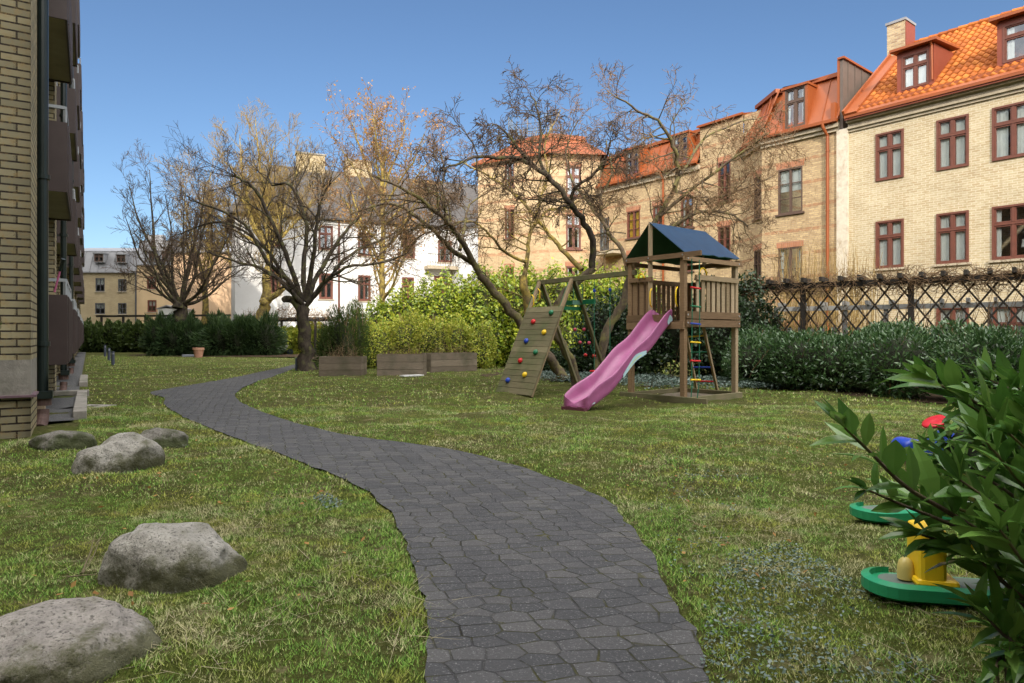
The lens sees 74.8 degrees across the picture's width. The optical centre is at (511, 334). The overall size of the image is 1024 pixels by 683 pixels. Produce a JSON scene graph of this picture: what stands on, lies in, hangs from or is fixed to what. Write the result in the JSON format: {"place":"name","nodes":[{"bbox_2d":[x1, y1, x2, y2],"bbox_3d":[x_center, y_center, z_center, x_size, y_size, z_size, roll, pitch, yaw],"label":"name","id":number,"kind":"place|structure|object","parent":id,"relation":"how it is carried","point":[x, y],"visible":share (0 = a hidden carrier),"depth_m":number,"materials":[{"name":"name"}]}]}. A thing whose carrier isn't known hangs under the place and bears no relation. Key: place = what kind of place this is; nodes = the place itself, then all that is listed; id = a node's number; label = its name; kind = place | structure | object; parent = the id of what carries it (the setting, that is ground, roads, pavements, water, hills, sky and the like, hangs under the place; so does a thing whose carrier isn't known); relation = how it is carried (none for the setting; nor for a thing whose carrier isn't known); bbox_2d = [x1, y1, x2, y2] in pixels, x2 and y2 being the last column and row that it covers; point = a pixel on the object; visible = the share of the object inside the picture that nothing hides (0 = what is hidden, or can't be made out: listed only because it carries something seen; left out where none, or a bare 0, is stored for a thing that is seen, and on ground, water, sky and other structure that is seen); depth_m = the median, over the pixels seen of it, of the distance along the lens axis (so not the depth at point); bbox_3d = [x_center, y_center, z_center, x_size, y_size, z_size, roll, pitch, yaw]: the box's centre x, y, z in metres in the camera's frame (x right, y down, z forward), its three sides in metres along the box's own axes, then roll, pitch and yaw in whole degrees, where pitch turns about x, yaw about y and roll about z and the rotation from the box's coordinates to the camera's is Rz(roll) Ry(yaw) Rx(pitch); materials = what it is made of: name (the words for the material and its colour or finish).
{"place":"outdoors","nodes":[
{"label":"outdoors","id":0,"kind":"place"},
{"bbox_2d":[54,258,65,291],"bbox_3d":[-6.858,-0.905,10.144,0.265,0.511,0.060,0,0,24],"label":"broom","id":1,"kind":"object","parent":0,"point":[62,262],"visible":1,"depth_m":10.14,"materials":[{"name":"black paint"}]},
{"bbox_2d":[150,364,708,682],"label":"path","id":2,"kind":"structure","parent":0,"point":[557,576],"depth_m":3.70,"materials":[{"name":"stone"}]},
{"bbox_2d":[0,352,1008,682],"bbox_3d":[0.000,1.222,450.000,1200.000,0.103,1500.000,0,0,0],"label":"lawn","id":3,"kind":"structure","parent":0,"point":[558,390],"depth_m":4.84,"materials":[{"name":"plant"}]},
{"bbox_2d":[0,0,84,438],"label":"apartment block","id":4,"kind":"structure","parent":3,"relation":"on","point":[42,191],"depth_m":9.18,"materials":[{"name":"yellow brick"}]},
{"bbox_2d":[28,430,96,450],"bbox_3d":[-4.876,1.173,7.324,0.743,0.274,0.540,0,0,0],"label":"boulder","id":5,"kind":"object","parent":3,"relation":"on","point":[61,439],"visible":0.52,"depth_m":7.15,"materials":[{"name":"stone"}]},
{"bbox_2d":[46,352,85,421],"bbox_3d":[-19.453,1.190,29.811,0.710,0.001,48.800,0,0,-32],"label":"gravel strip","id":6,"kind":"object","parent":3,"relation":"on","point":[72,381],"visible":0.3,"depth_m":12.36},
{"bbox_2d":[53,389,88,419],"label":"planting kerb","id":7,"kind":"structure","parent":3,"relation":"on","point":[80,408],"depth_m":11.21,"materials":[{"name":"concrete"}]},
{"bbox_2d":[0,596,162,682],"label":"boulder","id":8,"kind":"object","parent":3,"relation":"on","point":[93,639],"visible":0.91,"depth_m":2.41,"materials":[{"name":"grey stone"}]},
{"bbox_2d":[79,375,87,386],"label":"planting kerb","id":9,"kind":"structure","parent":3,"relation":"on","point":[83,380],"depth_m":15.85,"materials":[{"name":"concrete"}]},
{"bbox_2d":[68,530,105,577],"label":"dead twigs","id":10,"kind":"object","parent":3,"relation":"on","point":[84,568],"visible":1,"depth_m":3.48,"materials":[{"name":"wood"}]},
{"bbox_2d":[81,248,137,325],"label":"apartment house","id":11,"kind":"structure","parent":3,"relation":"on","point":[104,295],"depth_m":62.09,"materials":[{"name":"paint"}]},
{"bbox_2d":[94,278,104,291],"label":"window","id":12,"kind":"structure","parent":11,"relation":"in","point":[98,281],"depth_m":62.09,"materials":[{"name":"grey paint"}]},
{"bbox_2d":[94,303,105,314],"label":"window","id":13,"kind":"structure","parent":11,"relation":"in","point":[100,306],"depth_m":62.08,"materials":[{"name":"grey paint"}]},
{"bbox_2d":[71,432,164,473],"bbox_3d":[-3.619,1.120,6.161,0.782,0.438,0.528,0,0,-17],"label":"boulder","id":14,"kind":"object","parent":3,"relation":"on","point":[125,452],"visible":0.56,"depth_m":6.03,"materials":[{"name":"grey stone"}]},
{"bbox_2d":[79,316,203,351],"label":"evergreen hedge","id":15,"kind":"object","parent":3,"relation":"on","point":[117,336],"visible":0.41,"depth_m":46.79,"materials":[{"name":"plant"}]},
{"bbox_2d":[136,235,180,322],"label":"apartment house","id":16,"kind":"structure","parent":3,"relation":"on","point":[148,303],"depth_m":62.16,"materials":[{"name":"paint"}]},
{"bbox_2d":[96,314,230,324],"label":"trellis fence","id":17,"kind":"object","parent":3,"relation":"on","point":[124,316],"visible":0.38,"depth_m":48.75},
{"bbox_2d":[140,427,188,448],"bbox_3d":[-3.852,1.162,7.343,0.603,0.293,0.441,0,0,0],"label":"boulder","id":18,"kind":"object","parent":3,"relation":"on","point":[166,438],"visible":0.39,"depth_m":7.27,"materials":[{"name":"stone"}]},
{"bbox_2d":[98,522,247,593],"bbox_3d":[-1.740,1.146,3.398,0.822,0.363,0.479,0,0,11],"label":"boulder","id":19,"kind":"object","parent":3,"relation":"on","point":[162,558],"visible":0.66,"depth_m":3.26,"materials":[{"name":"grey stone"}]},
{"bbox_2d":[156,305,191,314],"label":"annexe","id":20,"kind":"structure","parent":3,"relation":"on","point":[167,309],"depth_m":59.23,"materials":[{"name":"white paint"}]},
{"bbox_2d":[150,142,233,326],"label":"bare tree","id":21,"kind":"object","parent":3,"relation":"on","point":[205,305],"visible":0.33,"depth_m":51.85,"materials":[{"name":"brown plant"}]},
{"bbox_2d":[172,241,230,320],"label":"apartment house","id":22,"kind":"structure","parent":3,"relation":"on","point":[221,301],"depth_m":62.28,"materials":[{"name":"paint"}]},
{"bbox_2d":[9,439,417,609],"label":"fallen leaves","id":23,"kind":"object","parent":3,"relation":"on","point":[73,584],"visible":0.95,"depth_m":3.81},
{"bbox_2d":[193,170,240,271],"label":"bare tree","id":24,"kind":"object","parent":3,"relation":"on","point":[222,219],"visible":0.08,"depth_m":52.11,"materials":[{"name":"yellow plant"}]},
{"bbox_2d":[127,354,320,359],"bbox_3d":[-11.869,1.200,37.912,32.309,0.070,13.190,0,0,36],"label":"planting bed","id":25,"kind":"object","parent":3,"relation":"on","point":[287,355],"visible":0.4,"depth_m":37.73,"materials":[{"name":"soil"}]},
{"bbox_2d":[102,139,264,354],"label":"bare tree","id":26,"kind":"object","parent":25,"relation":"on","point":[180,306],"visible":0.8,"depth_m":40.03,"materials":[{"name":"brown plant"}]},
{"bbox_2d":[137,308,288,355],"bbox_3d":[-17.737,-0.203,39.707,8.915,3.246,4.346,0,0,0],"label":"yew bush","id":27,"kind":"object","parent":25,"relation":"on","point":[222,334],"visible":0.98,"depth_m":38.78,"materials":[{"name":"plant"}]},
{"bbox_2d":[201,97,341,320],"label":"bare tree","id":28,"kind":"object","parent":25,"relation":"on","point":[265,300],"visible":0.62,"depth_m":42.01,"materials":[{"name":"yellow plant"}]},
{"bbox_2d":[270,321,325,353],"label":"leafy hedge","id":29,"kind":"object","parent":25,"relation":"on","point":[292,342],"visible":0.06,"depth_m":42.28,"materials":[{"name":"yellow plant"}]},
{"bbox_2d":[274,317,330,353],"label":"trellis fence","id":30,"kind":"object","parent":25,"relation":"on","point":[310,319],"visible":0.28,"depth_m":42.41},
{"bbox_2d":[242,303,334,326],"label":"climbing vine","id":31,"kind":"object","parent":30,"relation":"attached to","point":[293,313],"visible":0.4,"depth_m":42.76,"materials":[{"name":"plant"}]},
{"bbox_2d":[310,79,471,303],"bbox_3d":[-5.544,-5.331,30.928,7.787,13.202,5.013,0,0,13],"label":"leafy tree","id":32,"kind":"object","parent":25,"relation":"on","point":[381,289],"visible":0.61,"depth_m":30.98,"materials":[{"name":"orange plant"}]},
{"bbox_2d":[362,308,497,368],"bbox_3d":[-3.251,0.140,24.730,5.502,2.274,1.783,0,0,0],"label":"forsythia shrub","id":33,"kind":"object","parent":25,"relation":"on","point":[403,332],"visible":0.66,"depth_m":24.37,"materials":[{"name":"yellow plant"}]},
{"bbox_2d":[362,256,661,367],"bbox_3d":[-0.350,-0.896,26.218,13.056,4.408,2.901,0,0,15],"label":"ivy hedge","id":34,"kind":"object","parent":25,"relation":"on","point":[475,307],"visible":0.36,"depth_m":25.81,"materials":[{"name":"green plant"}]},
{"bbox_2d":[144,122,428,370],"bbox_3d":[-7.913,-3.070,23.088,10.063,8.777,6.287,0,0,-8],"label":"bare tree","id":35,"kind":"object","parent":3,"relation":"on","point":[298,297],"visible":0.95,"depth_m":23.07,"materials":[{"name":"brown plant"}]},
{"bbox_2d":[313,493,342,509],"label":"creeping weed","id":36,"kind":"object","parent":3,"relation":"on","point":[330,500],"visible":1,"depth_m":4.92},
{"bbox_2d":[319,338,366,375],"bbox_3d":[-5.194,0.640,20.561,1.476,1.220,1.226,0,0,20],"label":"planter box","id":37,"kind":"object","parent":3,"relation":"on","point":[347,365],"visible":0.98,"depth_m":20.18,"materials":[{"name":"wood"}]},
{"bbox_2d":[312,295,371,367],"bbox_3d":[-6.094,-0.070,24.002,2.288,2.748,1.771,0,0,0],"label":"conifer shrub","id":38,"kind":"object","parent":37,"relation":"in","point":[351,329],"visible":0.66,"depth_m":23.76,"materials":[{"name":"plant"}]},
{"bbox_2d":[224,151,477,326],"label":"apartment house","id":39,"kind":"structure","parent":3,"relation":"on","point":[245,295],"depth_m":48.52,"materials":[{"name":"white paint"}]},
{"bbox_2d":[317,225,332,250],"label":"window","id":40,"kind":"structure","parent":39,"relation":"in","point":[331,230],"depth_m":47.45,"materials":[{"name":"red paint"}]},
{"bbox_2d":[318,273,333,299],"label":"window","id":41,"kind":"structure","parent":39,"relation":"in","point":[320,298],"depth_m":47.47,"materials":[{"name":"red paint"}]},
{"bbox_2d":[358,275,371,301],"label":"window","id":42,"kind":"structure","parent":39,"relation":"in","point":[363,300],"depth_m":48.57,"materials":[{"name":"red paint"}]},
{"bbox_2d":[369,335,432,375],"bbox_3d":[-3.375,0.590,20.234,1.922,1.320,1.348,0,0,0],"label":"planter box","id":43,"kind":"object","parent":3,"relation":"on","point":[391,364],"visible":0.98,"depth_m":19.94,"materials":[{"name":"wood"}]},
{"bbox_2d":[421,337,476,372],"bbox_3d":[-2.062,0.628,22.446,1.735,1.245,1.134,0,0,-30],"label":"planter box","id":44,"kind":"object","parent":3,"relation":"on","point":[457,361],"visible":0.92,"depth_m":22.20,"materials":[{"name":"wood"}]},
{"bbox_2d":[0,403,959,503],"bbox_3d":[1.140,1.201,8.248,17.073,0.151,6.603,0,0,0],"label":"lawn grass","id":45,"kind":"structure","parent":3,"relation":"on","point":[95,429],"depth_m":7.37,"materials":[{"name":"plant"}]},
{"bbox_2d":[83,355,950,407],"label":"lawn grass","id":46,"kind":"structure","parent":3,"relation":"on","point":[316,386],"depth_m":16.03,"materials":[{"name":"plant"}]},
{"bbox_2d":[409,55,652,385],"bbox_3d":[0.431,-2.664,15.707,5.491,7.914,3.505,0,0,0],"label":"bare tree","id":47,"kind":"object","parent":3,"relation":"on","point":[530,163],"visible":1,"depth_m":15.37,"materials":[{"name":"brown plant"}]},
{"bbox_2d":[471,113,605,284],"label":"apartment house","id":48,"kind":"structure","parent":3,"relation":"on","point":[541,254],"depth_m":37.61,"materials":[{"name":"brick"}]},
{"bbox_2d":[566,166,580,196],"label":"window","id":49,"kind":"structure","parent":48,"relation":"in","point":[573,171],"depth_m":37.19,"materials":[{"name":"red paint"}]},
{"bbox_2d":[565,214,582,250],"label":"window","id":50,"kind":"structure","parent":48,"relation":"in","point":[567,229],"depth_m":37.19,"materials":[{"name":"red paint"}]},
{"bbox_2d":[520,270,636,397],"bbox_3d":[1.489,0.000,14.038,2.446,2.520,2.841,0,0,-40],"label":"swing set","id":51,"kind":"object","parent":3,"relation":"on","point":[579,301],"visible":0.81,"depth_m":14.45,"materials":[{"name":"brown wood"}]},
{"bbox_2d":[496,306,563,395],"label":"climbing wall","id":52,"kind":"structure","parent":51,"relation":"attached to","point":[527,356],"depth_m":14.11,"materials":[{"name":"brown wood"}]},
{"bbox_2d":[573,289,595,357],"bbox_3d":[1.576,-0.307,14.600,0.501,1.613,0.084,0,0,0],"label":"knotted climbing net","id":53,"kind":"object","parent":51,"relation":"hanging from","point":[580,342],"visible":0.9,"depth_m":14.59,"materials":[{"name":"red plastic"}]},
{"bbox_2d":[590,279,610,371],"bbox_3d":[1.831,-0.200,13.627,0.180,1.920,0.530,0,0,-40],"label":"swing","id":54,"kind":"object","parent":51,"relation":"hanging from","point":[594,290],"visible":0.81,"depth_m":13.79,"materials":[{"name":"green plastic"}]},
{"bbox_2d":[481,369,730,386],"bbox_3d":[2.032,1.200,20.349,5.710,0.070,10.154,0,0,-30],"label":"planting bed","id":55,"kind":"object","parent":3,"relation":"on","point":[489,375],"visible":0.06,"depth_m":18.96,"materials":[{"name":"soil"}]},
{"bbox_2d":[307,113,570,381],"bbox_3d":[-1.805,-2.113,16.938,6.896,7.025,3.736,0,0,-40],"label":"bare tree","id":56,"kind":"object","parent":55,"relation":"on","point":[557,369],"visible":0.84,"depth_m":16.62,"materials":[{"name":"brown plant"}]},
{"bbox_2d":[432,84,604,319],"bbox_3d":[0.322,-3.142,19.298,5.226,8.863,4.336,0,0,0],"label":"bare tree","id":57,"kind":"object","parent":55,"relation":"on","point":[524,290],"visible":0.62,"depth_m":19.18,"materials":[{"name":"brown plant"}]},
{"bbox_2d":[542,346,606,373],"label":"ivy shrub","id":58,"kind":"object","parent":55,"relation":"on","point":[582,365],"visible":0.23,"depth_m":19.88,"materials":[{"name":"green plant"}]},
{"bbox_2d":[540,370,783,389],"bbox_3d":[3.060,1.114,17.508,7.868,0.255,3.218,0,0,43],"label":"ground ivy","id":59,"kind":"object","parent":55,"relation":"on","point":[647,377],"visible":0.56,"depth_m":16.09,"materials":[{"name":"plant"}]},
{"bbox_2d":[564,265,790,378],"bbox_3d":[4.527,-0.335,19.020,6.374,3.253,2.749,0,0,24],"label":"ivy shrub","id":60,"kind":"object","parent":55,"relation":"on","point":[666,347],"visible":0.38,"depth_m":18.53,"materials":[{"name":"green plant"}]},
{"bbox_2d":[545,59,810,369],"bbox_3d":[4.022,-2.843,16.991,6.508,8.288,5.513,0,0,0],"label":"bare tree","id":61,"kind":"object","parent":55,"relation":"on","point":[613,318],"visible":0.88,"depth_m":16.80,"materials":[{"name":"brown plant"}]},
{"bbox_2d":[561,309,672,410],"bbox_3d":[1.882,0.388,11.525,0.499,1.725,2.658,0,0,44],"label":"slide","id":62,"kind":"object","parent":3,"relation":"on","point":[602,380],"visible":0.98,"depth_m":11.42,"materials":[{"name":"pink plastic"}]},
{"bbox_2d":[620,387,742,403],"bbox_3d":[3.430,1.185,13.005,1.885,0.150,2.070,0,0,-40],"label":"sandpit frame","id":63,"kind":"object","parent":3,"relation":"on","point":[705,399],"visible":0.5,"depth_m":12.73,"materials":[{"name":"wood"}]},
{"bbox_2d":[624,222,742,396],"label":"play tower","id":64,"kind":"structure","parent":3,"relation":"on","point":[668,244],"depth_m":12.91,"materials":[{"name":"brown wood"}]},
{"bbox_2d":[690,259,700,397],"bbox_3d":[3.318,-0.069,12.112,0.292,2.601,0.038,0,0,-40],"label":"rope ladder","id":65,"kind":"object","parent":64,"relation":"hanging from","point":[699,324],"visible":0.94,"depth_m":12.08,"materials":[{"name":"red plastic"}]},
{"bbox_2d":[687,319,718,389],"bbox_3d":[3.948,0.474,14.038,0.518,1.591,1.095,0,0,33],"label":"ladder","id":66,"kind":"object","parent":64,"relation":"attached to","point":[708,351],"visible":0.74,"depth_m":13.99,"materials":[{"name":"brown wood"}]},
{"bbox_2d":[595,110,800,329],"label":"apartment house","id":67,"kind":"structure","parent":3,"relation":"on","point":[630,232],"depth_m":33.48,"materials":[{"name":"beige brick"}]},
{"bbox_2d":[625,148,638,177],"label":"window","id":68,"kind":"structure","parent":67,"relation":"in","point":[631,159],"depth_m":35.23,"materials":[{"name":"brown paint"}]},
{"bbox_2d":[625,209,639,240],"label":"window","id":69,"kind":"structure","parent":67,"relation":"in","point":[632,218],"depth_m":35.34,"materials":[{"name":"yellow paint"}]},
{"bbox_2d":[673,133,686,162],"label":"window","id":70,"kind":"structure","parent":67,"relation":"in","point":[676,145],"depth_m":32.62,"materials":[{"name":"brown paint"}]},
{"bbox_2d":[681,198,693,228],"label":"window","id":71,"kind":"structure","parent":67,"relation":"in","point":[682,206],"depth_m":32.52,"materials":[{"name":"red paint"}]},
{"bbox_2d":[716,161,729,203],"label":"window","id":72,"kind":"structure","parent":67,"relation":"in","point":[719,164],"depth_m":30.77,"materials":[{"name":"red paint"}]},
{"bbox_2d":[648,468,757,584],"bbox_3d":[1.290,1.197,4.665,0.652,0.065,2.942,0,0,24],"label":"creeping weed","id":73,"kind":"object","parent":3,"relation":"on","point":[704,516],"visible":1,"depth_m":4.53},
{"bbox_2d":[628,436,859,604],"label":"fallen leaves","id":74,"kind":"object","parent":3,"relation":"on","point":[683,552],"visible":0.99,"depth_m":4.59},
{"bbox_2d":[736,56,872,330],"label":"apartment house","id":75,"kind":"structure","parent":3,"relation":"on","point":[817,107],"depth_m":26.62,"materials":[{"name":"beige brick"}]},
{"bbox_2d":[751,175,761,221],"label":"window","id":76,"kind":"structure","parent":75,"relation":"in","point":[758,180],"depth_m":28.48,"materials":[{"name":"brown paint"}]},
{"bbox_2d":[754,249,760,290],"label":"window","id":77,"kind":"structure","parent":75,"relation":"in","point":[756,255],"depth_m":28.48,"materials":[{"name":"brown paint"}]},
{"bbox_2d":[775,246,801,292],"bbox_3d":[11.244,-2.635,27.068,0.205,1.816,1.206,0,0,-40],"label":"window","id":78,"kind":"structure","parent":75,"relation":"in","point":[790,248],"depth_m":27.09,"materials":[{"name":"brown paint"}]},
{"bbox_2d":[775,166,804,216],"bbox_3d":[11.247,-5.790,27.065,0.205,1.898,1.214,0,0,-40],"label":"window","id":79,"kind":"structure","parent":75,"relation":"in","point":[791,180],"depth_m":27.09,"materials":[{"name":"brown paint"}]},
{"bbox_2d":[785,85,804,128],"bbox_3d":[11.335,-9.085,26.765,0.130,1.570,0.837,0,0,-40],"label":"window","id":80,"kind":"structure","parent":75,"relation":"in","point":[788,101],"depth_m":26.76,"materials":[{"name":"brown paint"}]},
{"bbox_2d":[700,540,934,682],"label":"creeping weed","id":81,"kind":"object","parent":3,"relation":"on","point":[789,631],"visible":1,"depth_m":2.85,"materials":[{"name":"plant"}]},
{"bbox_2d":[769,383,953,403],"bbox_3d":[10.352,1.200,13.266,5.565,0.070,11.777,0,0,-39],"label":"planting bed","id":82,"kind":"object","parent":3,"relation":"on","point":[933,398],"visible":0.1,"depth_m":13.35,"materials":[{"name":"soil"}]},
{"bbox_2d":[718,317,1023,398],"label":"laurel hedge","id":83,"kind":"object","parent":82,"relation":"on","point":[864,357],"visible":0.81,"depth_m":14.01,"materials":[{"name":"green plant"}]},
{"bbox_2d":[738,267,1023,337],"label":"trellis fence","id":84,"kind":"object","parent":3,"relation":"on","point":[803,311],"visible":0.51,"depth_m":16.80,"materials":[{"name":"wood"}]},
{"bbox_2d":[724,255,1023,336],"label":"climbing vine","id":85,"kind":"object","parent":84,"relation":"attached to","point":[970,283],"visible":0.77,"depth_m":16.54,"materials":[{"name":"plant"}]},
{"bbox_2d":[780,326,1022,337],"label":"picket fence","id":86,"kind":"object","parent":3,"relation":"on","point":[845,329],"visible":0.11,"depth_m":18.81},
{"bbox_2d":[850,501,972,523],"bbox_3d":[2.760,1.181,4.416,1.098,0.137,0.300,0,0,-8],"label":"rocking toy","id":87,"kind":"object","parent":3,"relation":"on","point":[860,510],"visible":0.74,"depth_m":4.25,"materials":[{"name":"green plastic"}]},
{"bbox_2d":[810,346,1023,682],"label":"laurel shrub","id":88,"kind":"object","parent":3,"relation":"on","point":[999,411],"visible":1,"depth_m":1.75,"materials":[{"name":"green plant"}]},
{"bbox_2d":[891,415,953,454],"bbox_3d":[3.967,1.007,6.396,0.652,0.486,0.350,0,0,-9],"label":"ride on toy","id":89,"kind":"object","parent":3,"relation":"on","point":[904,442],"visible":0.07,"depth_m":6.38,"materials":[{"name":"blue plastic"}]},
{"bbox_2d":[836,6,1023,345],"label":"apartment house","id":90,"kind":"structure","parent":3,"relation":"on","point":[930,156],"depth_m":23.21,"materials":[{"name":"beige brick"}]},
{"bbox_2d":[875,128,903,181],"bbox_3d":[13.616,-6.460,24.129,0.145,1.720,0.950,0,0,-38],"label":"window","id":91,"kind":"structure","parent":90,"relation":"in","point":[888,145],"depth_m":24.10,"materials":[{"name":"red paint"}]},
{"bbox_2d":[872,218,906,270],"bbox_3d":[13.604,-3.232,24.120,0.175,1.795,1.130,0,0,-38],"label":"window","id":92,"kind":"structure","parent":90,"relation":"in","point":[887,233],"depth_m":24.10,"materials":[{"name":"red paint"}]},
{"bbox_2d":[902,49,928,90],"bbox_3d":[14.338,-9.400,23.799,0.130,1.220,0.885,0,0,-38],"label":"window","id":93,"kind":"structure","parent":90,"relation":"in","point":[915,66],"depth_m":23.77,"materials":[{"name":"red paint"}]},
{"bbox_2d":[933,210,970,266],"bbox_3d":[14.830,-3.232,22.546,0.175,1.795,1.140,0,0,-38],"label":"window","id":94,"kind":"structure","parent":90,"relation":"in","point":[958,229],"depth_m":22.52,"materials":[{"name":"red paint"}]},
{"bbox_2d":[936,113,968,170],"bbox_3d":[14.842,-6.460,22.555,0.145,1.720,0.960,0,0,-38],"label":"window","id":95,"kind":"structure","parent":90,"relation":"in","point":[958,135],"depth_m":22.52,"materials":[{"name":"red paint"}]},
{"bbox_2d":[936,308,968,333],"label":"window","id":96,"kind":"structure","parent":90,"relation":"in","point":[954,316],"depth_m":22.52,"materials":[{"name":"red paint"}]},
{"bbox_2d":[988,203,1023,262],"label":"window","id":97,"kind":"structure","parent":90,"relation":"in","point":[997,223],"depth_m":21.39,"materials":[{"name":"red paint"}]},
{"bbox_2d":[992,101,1023,161],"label":"window","id":98,"kind":"structure","parent":90,"relation":"in","point":[1000,122],"depth_m":21.37,"materials":[{"name":"red paint"}]},
{"bbox_2d":[993,307,1023,334],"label":"window","id":99,"kind":"structure","parent":90,"relation":"in","point":[1002,313],"depth_m":21.36,"materials":[{"name":"red paint"}]},
{"bbox_2d":[1003,20,1023,63],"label":"window","id":100,"kind":"structure","parent":90,"relation":"in","point":[1009,35],"depth_m":21.61,"materials":[{"name":"red paint"}]},
{"bbox_2d":[861,520,1022,606],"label":"rocking toy","id":101,"kind":"object","parent":3,"relation":"on","point":[911,580],"visible":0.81,"depth_m":3.00,"materials":[{"name":"green plastic"}]},
{"bbox_2d":[904,374,1022,557],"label":"undergrowth","id":102,"kind":"object","parent":3,"relation":"on","point":[933,436],"visible":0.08,"depth_m":2.81,"materials":[{"name":"green plant"}]},
{"bbox_2d":[78,0,1023,247],"label":"sky","id":103,"kind":"structure","parent":0,"point":[148,66],"materials":[{"name":"blue"}]},
{"bbox_2d":[662,392,714,396],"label":"sand","id":104,"kind":"structure","parent":0,"point":[688,394],"depth_m":13.51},
{"bbox_2d":[768,234,884,335],"bbox_3d":[10.813,-1.103,22.720,4.626,4.717,2.785,0,0,0],"label":"bare bush","id":105,"kind":"object","parent":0,"point":[795,326],"visible":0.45,"depth_m":22.47,"materials":[{"name":"plant"}]},
{"bbox_2d":[774,297,1023,333],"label":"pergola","id":106,"kind":"object","parent":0,"point":[885,308],"visible":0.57,"depth_m":19.71,"materials":[{"name":"wood"}]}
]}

